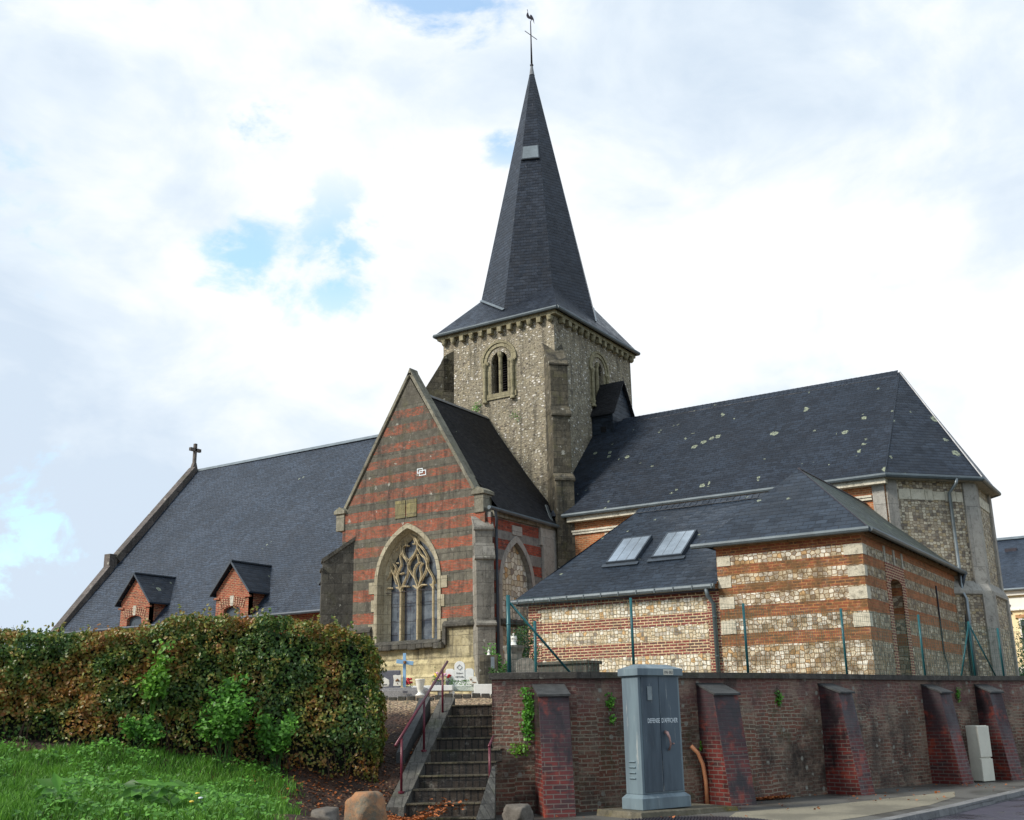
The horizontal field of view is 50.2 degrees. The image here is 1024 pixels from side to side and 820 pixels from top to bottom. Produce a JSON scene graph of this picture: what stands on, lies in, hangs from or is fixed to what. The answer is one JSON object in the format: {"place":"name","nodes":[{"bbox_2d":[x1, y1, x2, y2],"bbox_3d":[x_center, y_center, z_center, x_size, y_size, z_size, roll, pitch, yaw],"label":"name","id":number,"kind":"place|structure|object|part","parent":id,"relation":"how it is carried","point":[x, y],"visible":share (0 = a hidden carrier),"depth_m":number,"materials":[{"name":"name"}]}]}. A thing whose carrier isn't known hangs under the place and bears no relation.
{"place":"outdoors","nodes":[
{"label":"outdoors","id":0,"kind":"place"},
{"bbox_2d":[0,732,306,819],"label":"grass","id":1,"kind":"structure","parent":0,"point":[18,786],"depth_m":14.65,"materials":[{"name":"green plant"}]},
{"bbox_2d":[0,693,491,819],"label":"churchyard ground","id":2,"kind":"structure","parent":0,"point":[397,716],"depth_m":17.23,"materials":[{"name":"green plant"}]},
{"bbox_2d":[31,772,78,803],"bbox_3d":[-4.433,3.681,10.621,0.435,0.319,0.432,-11,-18,31],"label":"dock plant","id":3,"kind":"object","parent":2,"relation":"on","point":[56,781],"visible":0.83,"depth_m":10.56,"materials":[{"name":"green plant"}]},
{"bbox_2d":[120,779,162,802],"bbox_3d":[-3.957,4.048,11.574,0.396,0.274,0.419,12,-21,-40],"label":"dock plant","id":4,"kind":"object","parent":2,"relation":"on","point":[130,793],"visible":0.9,"depth_m":11.52,"materials":[{"name":"green plant"}]},
{"bbox_2d":[117,713,168,752],"bbox_3d":[-5.666,4.984,16.763,0.818,0.650,0.646,-11,-18,31],"label":"nettle clump","id":5,"kind":"object","parent":2,"relation":"on","point":[147,733],"visible":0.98,"depth_m":16.73,"materials":[{"name":"green plant"}]},
{"bbox_2d":[151,778,189,806],"bbox_3d":[-3.723,4.135,11.762,0.448,0.308,0.433,-11,-18,31],"label":"dock plant","id":6,"kind":"object","parent":2,"relation":"on","point":[159,793],"visible":0.93,"depth_m":11.73,"materials":[{"name":"green plant"}]},
{"bbox_2d":[0,604,389,784],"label":"hedge","id":7,"kind":"object","parent":2,"relation":"on","point":[73,686],"visible":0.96,"depth_m":17.48,"materials":[{"name":"green plant"}]},
{"bbox_2d":[131,639,175,729],"bbox_3d":[-5.609,4.295,17.107,0.775,1.386,0.573,-3,-16,7],"label":"sapling","id":8,"kind":"object","parent":7,"relation":"on","point":[156,679],"visible":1,"depth_m":17.02,"materials":[{"name":"green plant"}]},
{"bbox_2d":[218,673,252,712],"bbox_3d":[-4.417,4.519,17.321,0.498,0.684,0.394,-11,-18,31],"label":"elder shoot","id":9,"kind":"object","parent":7,"relation":"attached to","point":[234,685],"visible":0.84,"depth_m":17.33,"materials":[{"name":"green plant"}]},
{"bbox_2d":[192,686,257,768],"bbox_3d":[-4.456,4.912,16.886,1.074,1.284,0.741,-2,-16,2],"label":"nettle clump","id":10,"kind":"object","parent":2,"relation":"on","point":[231,728],"visible":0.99,"depth_m":16.83,"materials":[{"name":"green plant"}]},
{"bbox_2d":[244,707,298,774],"bbox_3d":[-3.646,5.179,17.003,0.937,1.089,0.711,-11,-18,31],"label":"nettle clump","id":11,"kind":"object","parent":2,"relation":"on","point":[271,742],"visible":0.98,"depth_m":16.96,"materials":[{"name":"green plant"}]},
{"bbox_2d":[213,712,411,816],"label":"bank litter","id":12,"kind":"object","parent":2,"relation":"on","point":[335,792],"visible":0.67,"depth_m":16.99,"materials":[{"name":"brown plant"}]},
{"bbox_2d":[311,806,338,819],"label":"boulder","id":13,"kind":"object","parent":2,"relation":"on","point":[327,813],"visible":0.91,"depth_m":13.89,"materials":[{"name":"grey stone"}]},
{"bbox_2d":[344,791,387,819],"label":"boulder","id":14,"kind":"object","parent":2,"relation":"on","point":[365,805],"visible":1,"depth_m":14.58,"materials":[{"name":"beige stone"}]},
{"bbox_2d":[365,687,429,698],"bbox_3d":[-2.662,6.352,24.346,1.550,0.300,1.056,-2,-16,2],"label":"granite tomb","id":15,"kind":"object","parent":2,"relation":"on","point":[404,691],"visible":0.33,"depth_m":23.90,"materials":[{"name":"grey stone"}]},
{"bbox_2d":[381,677,389,686],"bbox_3d":[-2.783,5.893,23.694,0.252,0.197,0.073,-2,-16,2],"label":"grave plaque","id":16,"kind":"object","parent":15,"relation":"on","point":[386,682],"visible":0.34,"depth_m":23.67,"materials":[{"name":"white ceramic"}]},
{"bbox_2d":[381,670,400,687],"bbox_3d":[-2.871,6.079,24.648,0.720,0.397,0.100,-2,-16,2],"label":"headstone","id":17,"kind":"object","parent":15,"relation":"on","point":[389,674],"visible":0.34,"depth_m":24.62,"materials":[{"name":"stone"}]},
{"bbox_2d":[393,675,401,685],"bbox_3d":[-2.488,5.859,23.685,0.179,0.233,0.092,-2,-16,2],"label":"grave plaque","id":18,"kind":"object","parent":15,"relation":"on","point":[397,680],"visible":1,"depth_m":23.66,"materials":[{"name":"white ceramic"}]},
{"bbox_2d":[396,653,413,686],"bbox_3d":[-2.322,5.649,23.750,0.375,0.719,0.151,-4,-16,9],"label":"grave cross","id":19,"kind":"object","parent":15,"relation":"on","point":[404,662],"visible":1,"depth_m":23.76,"materials":[{"name":"blue paint"}]},
{"bbox_2d":[402,678,412,686],"bbox_3d":[-2.314,6.088,24.209,0.265,0.304,0.289,6,-17,-23],"label":"flower pot","id":20,"kind":"object","parent":15,"relation":"on","point":[408,681],"visible":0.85,"depth_m":24.16,"materials":[{"name":"stone"}]},
{"bbox_2d":[415,679,424,695],"bbox_3d":[-1.971,5.950,23.447,0.216,0.350,0.216,-11,-18,31],"label":"urn","id":21,"kind":"object","parent":2,"relation":"on","point":[420,684],"visible":1,"depth_m":23.39,"materials":[{"name":"white stone"}]},
{"bbox_2d":[411,685,454,694],"bbox_3d":[-1.791,6.558,24.972,1.023,0.490,0.900,-2,-16,2],"label":"white tomb","id":22,"kind":"object","parent":2,"relation":"on","point":[438,688],"visible":0.38,"depth_m":24.59,"materials":[{"name":"stone"}]},
{"bbox_2d":[432,673,439,684],"bbox_3d":[-1.732,6.173,25.004,0.170,0.304,0.177,-11,-18,31],"label":"flower pot","id":23,"kind":"object","parent":22,"relation":"on","point":[438,681],"visible":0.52,"depth_m":24.96,"materials":[{"name":"stone"}]},
{"bbox_2d":[432,667,446,684],"bbox_3d":[-1.683,6.163,25.262,0.398,0.440,0.503,-4,-16,10],"label":"flower pot","id":24,"kind":"object","parent":22,"relation":"on","point":[440,682],"visible":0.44,"depth_m":25.11,"materials":[{"name":"stone"}]},
{"bbox_2d":[446,674,452,684],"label":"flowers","id":25,"kind":"object","parent":22,"relation":"on","point":[449,681],"visible":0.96,"depth_m":25.15,"materials":[{"name":"plant"}]},
{"bbox_2d":[385,693,491,700],"bbox_3d":[-1.581,5.893,22.311,2.636,0.228,0.100,-1,-16,0],"label":"path edging","id":26,"kind":"object","parent":2,"relation":"on","point":[456,696],"visible":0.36,"depth_m":22.27,"materials":[{"name":"stone"}]},
{"bbox_2d":[386,696,501,819],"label":"staircase","id":27,"kind":"structure","parent":2,"relation":"on","point":[450,764],"depth_m":17.82,"materials":[{"name":"concrete"}]},
{"bbox_2d":[394,660,448,793],"bbox_3d":[-1.512,5.202,18.239,0.128,2.118,2.868,-5,-16,12],"label":"handrail","id":28,"kind":"object","parent":27,"relation":"on","point":[400,738],"visible":0.98,"depth_m":18.16,"materials":[{"name":"red metal"}]},
{"bbox_2d":[386,797,467,819],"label":"fallen leaves","id":29,"kind":"object","parent":27,"relation":"on","point":[420,815],"visible":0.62,"depth_m":16.24,"materials":[{"name":"brown plant"}]},
{"bbox_2d":[488,735,494,774],"bbox_3d":[-0.335,5.622,17.195,0.099,0.960,0.803,-3,-16,5],"label":"handrail","id":30,"kind":"object","parent":27,"relation":"on","point":[489,751],"visible":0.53,"depth_m":17.10,"materials":[{"name":"red metal"}]},
{"bbox_2d":[454,684,473,692],"bbox_3d":[-1.091,6.470,25.107,0.537,0.400,0.500,-2,-16,2],"label":"stele tomb","id":31,"kind":"object","parent":2,"relation":"on","point":[463,688],"visible":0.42,"depth_m":24.89,"materials":[{"name":"stone"}]},
{"bbox_2d":[449,679,470,684],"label":"planted flowers","id":32,"kind":"object","parent":31,"relation":"on","point":[460,681],"visible":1,"depth_m":24.91,"materials":[{"name":"white plant"}]},
{"bbox_2d":[446,661,473,685],"bbox_3d":[-1.207,6.095,25.261,0.648,0.562,0.131,-2,-16,2],"label":"stele","id":33,"kind":"object","parent":31,"relation":"on","point":[459,672],"visible":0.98,"depth_m":25.21,"materials":[{"name":"white stone"}]},
{"bbox_2d":[474,684,491,694],"bbox_3d":[-0.526,6.434,25.056,0.641,0.277,0.800,-2,-16,2],"label":"white box tomb","id":34,"kind":"object","parent":2,"relation":"on","point":[482,688],"visible":0.31,"depth_m":24.68,"materials":[{"name":"stone"}]},
{"bbox_2d":[469,677,477,683],"bbox_3d":[-0.878,6.154,24.888,0.214,0.166,0.085,-2,-16,2],"label":"grave plaque","id":35,"kind":"object","parent":34,"relation":"on","point":[473,680],"visible":1,"depth_m":24.87,"materials":[{"name":"white ceramic"}]},
{"bbox_2d":[479,655,497,683],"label":"stone pillar","id":36,"kind":"structure","parent":2,"relation":"on","point":[486,662],"depth_m":25.28,"materials":[{"name":"stone"}]},
{"bbox_2d":[483,643,506,671],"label":"shrub","id":37,"kind":"object","parent":2,"relation":"on","point":[499,663],"visible":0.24,"depth_m":25.83,"materials":[{"name":"green plant"}]},
{"bbox_2d":[488,666,505,672],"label":"shrub","id":38,"kind":"object","parent":2,"relation":"on","point":[494,669],"visible":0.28,"depth_m":24.64,"materials":[{"name":"green plant"}]},
{"bbox_2d":[503,645,523,672],"bbox_3d":[0.048,6.204,26.044,0.560,1.155,0.533,-11,-18,31],"label":"stone pedestal","id":39,"kind":"object","parent":2,"relation":"on","point":[516,652],"visible":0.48,"depth_m":25.96,"materials":[{"name":"grey stone"}]},
{"bbox_2d":[511,633,516,644],"bbox_3d":[0.032,5.508,26.241,0.206,0.290,0.194,-11,-18,31],"label":"angel statue","id":40,"kind":"object","parent":39,"relation":"on","point":[513,640],"visible":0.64,"depth_m":26.20,"materials":[{"name":"white stone"}]},
{"bbox_2d":[516,658,532,671],"bbox_3d":[0.304,5.846,23.967,0.414,0.811,0.120,-2,-16,2],"label":"old gravestone","id":41,"kind":"object","parent":2,"relation":"on","point":[522,661],"visible":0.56,"depth_m":23.98,"materials":[{"name":"grey stone"}]},
{"bbox_2d":[511,616,541,660],"bbox_3d":[0.279,6.195,27.554,0.803,1.946,0.776,3,-16,-13],"label":"conifer shrub","id":42,"kind":"object","parent":2,"relation":"on","point":[525,653],"visible":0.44,"depth_m":27.46,"materials":[{"name":"green plant"}]},
{"bbox_2d":[533,621,536,671],"bbox_3d":[0.511,5.369,23.689,0.061,1.572,0.061,10,-19,-33],"label":"fence post","id":43,"kind":"object","parent":2,"relation":"on","point":[535,650],"visible":0.61,"depth_m":23.71,"materials":[{"name":"green metal"}]},
{"bbox_2d":[51,10,1019,694],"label":"church","id":44,"kind":"structure","parent":2,"relation":"on","point":[433,524],"depth_m":40.02,"materials":[{"name":"stone"}]},
{"bbox_2d":[471,401,480,411],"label":"wall weed","id":45,"kind":"object","parent":44,"relation":"attached to","point":[476,407],"depth_m":45.89,"materials":[{"name":"green plant"}]},
{"bbox_2d":[538,660,601,671],"bbox_3d":[1.266,5.982,24.359,1.350,0.727,0.700,-11,-18,31],"label":"dark tomb","id":46,"kind":"object","parent":2,"relation":"on","point":[575,666],"visible":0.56,"depth_m":24.11,"materials":[{"name":"stone"}]},
{"bbox_2d":[997,536,1023,674],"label":"house","id":47,"kind":"structure","parent":2,"relation":"on","point":[1011,553],"depth_m":75.52,"materials":[{"name":"stone"}]},
{"bbox_2d":[1018,618,1023,650],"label":"window","id":48,"kind":"structure","parent":47,"relation":"in","point":[1018,618],"depth_m":73.52,"materials":[{"name":"white glass"}]},
{"bbox_2d":[1013,613,1023,675],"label":"tree","id":49,"kind":"object","parent":2,"relation":"on","point":[1021,661],"visible":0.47,"depth_m":57.76,"materials":[{"name":"green plant"}]},
{"bbox_2d":[0,0,1023,644],"label":"sky","id":50,"kind":"structure","parent":0,"point":[237,230],"materials":[{"name":"white"}]},
{"bbox_2d":[496,780,1023,819],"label":"pavement","id":51,"kind":"structure","parent":0,"point":[966,792],"depth_m":20.04,"materials":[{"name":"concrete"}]},
{"bbox_2d":[502,803,533,819],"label":"boulder","id":52,"kind":"object","parent":51,"relation":"on","point":[520,811],"visible":1,"depth_m":16.19,"materials":[{"name":"grey stone"}]},
{"bbox_2d":[597,803,738,818],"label":"concrete slab","id":53,"kind":"structure","parent":51,"relation":"on","point":[694,808],"depth_m":17.43,"materials":[{"name":"grey concrete"}]},
{"bbox_2d":[617,664,690,810],"bbox_3d":[2.341,5.348,17.988,1.070,2.260,0.532,10,-19,-35],"label":"utility cabinet","id":54,"kind":"object","parent":53,"relation":"on","point":[653,743],"visible":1,"depth_m":17.80,"materials":[{"name":"metal"}]},
{"bbox_3d":[2.432,5.281,17.849,0.779,1.790,0.035,10,-19,-35],"label":"door","id":55,"kind":"part","parent":54,"relation":"part of","materials":[{"name":"paint"}]},
{"bbox_3d":[2.631,5.304,17.945,0.425,1.790,0.111,10,-19,-35],"label":"door","id":56,"kind":"part","parent":54,"relation":"part of","materials":[{"name":"paint"}]},
{"bbox_2d":[625,816,767,819],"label":"pavement cover","id":57,"kind":"object","parent":51,"relation":"on","point":[698,818],"visible":1,"depth_m":16.62,"materials":[{"name":"concrete"}]},
{"bbox_2d":[489,672,1023,817],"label":"retaining wall","id":58,"kind":"structure","parent":51,"relation":"on","point":[839,734],"depth_m":20.63,"materials":[{"name":"brick"}]},
{"bbox_2d":[507,743,530,757],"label":"ivy","id":59,"kind":"object","parent":58,"relation":"attached to","point":[519,747],"visible":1,"depth_m":18.40,"materials":[{"name":"green plant"}]},
{"bbox_2d":[518,687,534,740],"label":"ivy","id":60,"kind":"object","parent":58,"relation":"attached to","point":[527,713],"visible":0.98,"depth_m":18.56,"materials":[{"name":"green plant"}]},
{"bbox_2d":[605,692,615,710],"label":"wall fern","id":61,"kind":"object","parent":58,"relation":"attached to","point":[610,702],"depth_m":19.05,"materials":[{"name":"green plant"}]},
{"bbox_2d":[609,714,616,724],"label":"wall fern","id":62,"kind":"object","parent":58,"relation":"attached to","point":[612,719],"depth_m":18.98,"materials":[{"name":"green plant"}]},
{"bbox_2d":[690,745,708,803],"bbox_3d":[3.339,6.499,19.457,0.300,1.043,0.084,2,-16,-12],"label":"conduit","id":63,"kind":"object","parent":58,"relation":"attached to","point":[697,752],"visible":0.88,"depth_m":19.46,"materials":[{"name":"orange plastic"}]},
{"bbox_2d":[506,595,1023,675],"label":"fence","id":64,"kind":"object","parent":58,"relation":"on","point":[745,639],"visible":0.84,"depth_m":21.60,"materials":[{"name":"green metal"}]},
{"bbox_2d":[774,690,783,706],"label":"wall fern","id":65,"kind":"object","parent":58,"relation":"attached to","point":[779,698],"depth_m":20.99,"materials":[{"name":"green plant"}]},
{"bbox_2d":[955,687,960,702],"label":"wall fern","id":66,"kind":"object","parent":58,"relation":"attached to","point":[958,695],"depth_m":24.83,"materials":[{"name":"green plant"}]},
{"bbox_2d":[756,795,793,799],"bbox_3d":[4.554,7.128,20.084,1.706,0.077,0.434,9,-18,-31],"label":"leaf pile","id":67,"kind":"object","parent":51,"relation":"on","point":[772,797],"visible":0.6,"depth_m":20.14,"materials":[{"name":"brown plant"}]},
{"bbox_2d":[660,782,1006,817],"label":"scattered leaves","id":68,"kind":"object","parent":51,"relation":"on","point":[873,800],"visible":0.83,"depth_m":19.82,"materials":[{"name":"brown plant"}]},
{"bbox_2d":[730,792,954,819],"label":"pavement patch","id":69,"kind":"object","parent":51,"relation":"on","point":[841,811],"visible":1,"depth_m":17.85,"materials":[{"name":"beige concrete"}]},
{"bbox_2d":[965,725,994,781],"bbox_3d":[10.361,7.593,24.198,0.400,1.172,0.315,9,-18,-31],"label":"meter cabinet","id":70,"kind":"object","parent":51,"relation":"on","point":[980,753],"visible":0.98,"depth_m":24.09,"materials":[{"name":"white plastic"}]},
{"bbox_3d":[10.427,7.326,24.157,0.400,0.655,0.050,9,-18,-31],"label":"upper door","id":71,"kind":"part","parent":70,"relation":"part of","materials":[{"name":"white plastic"}]},
{"bbox_3d":[10.438,7.900,23.995,0.400,0.468,0.050,9,-18,-31],"label":"lower door","id":72,"kind":"part","parent":70,"relation":"part of","materials":[{"name":"white plastic"}]},
{"bbox_2d":[928,797,1023,819],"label":"road","id":73,"kind":"structure","parent":0,"point":[1012,809],"depth_m":17.90,"materials":[{"name":"grey asphalt"}]},
{"bbox_2d":[874,788,1023,819],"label":"kerb","id":74,"kind":"structure","parent":73,"relation":"on","point":[945,810],"depth_m":18.22,"materials":[{"name":"concrete"}]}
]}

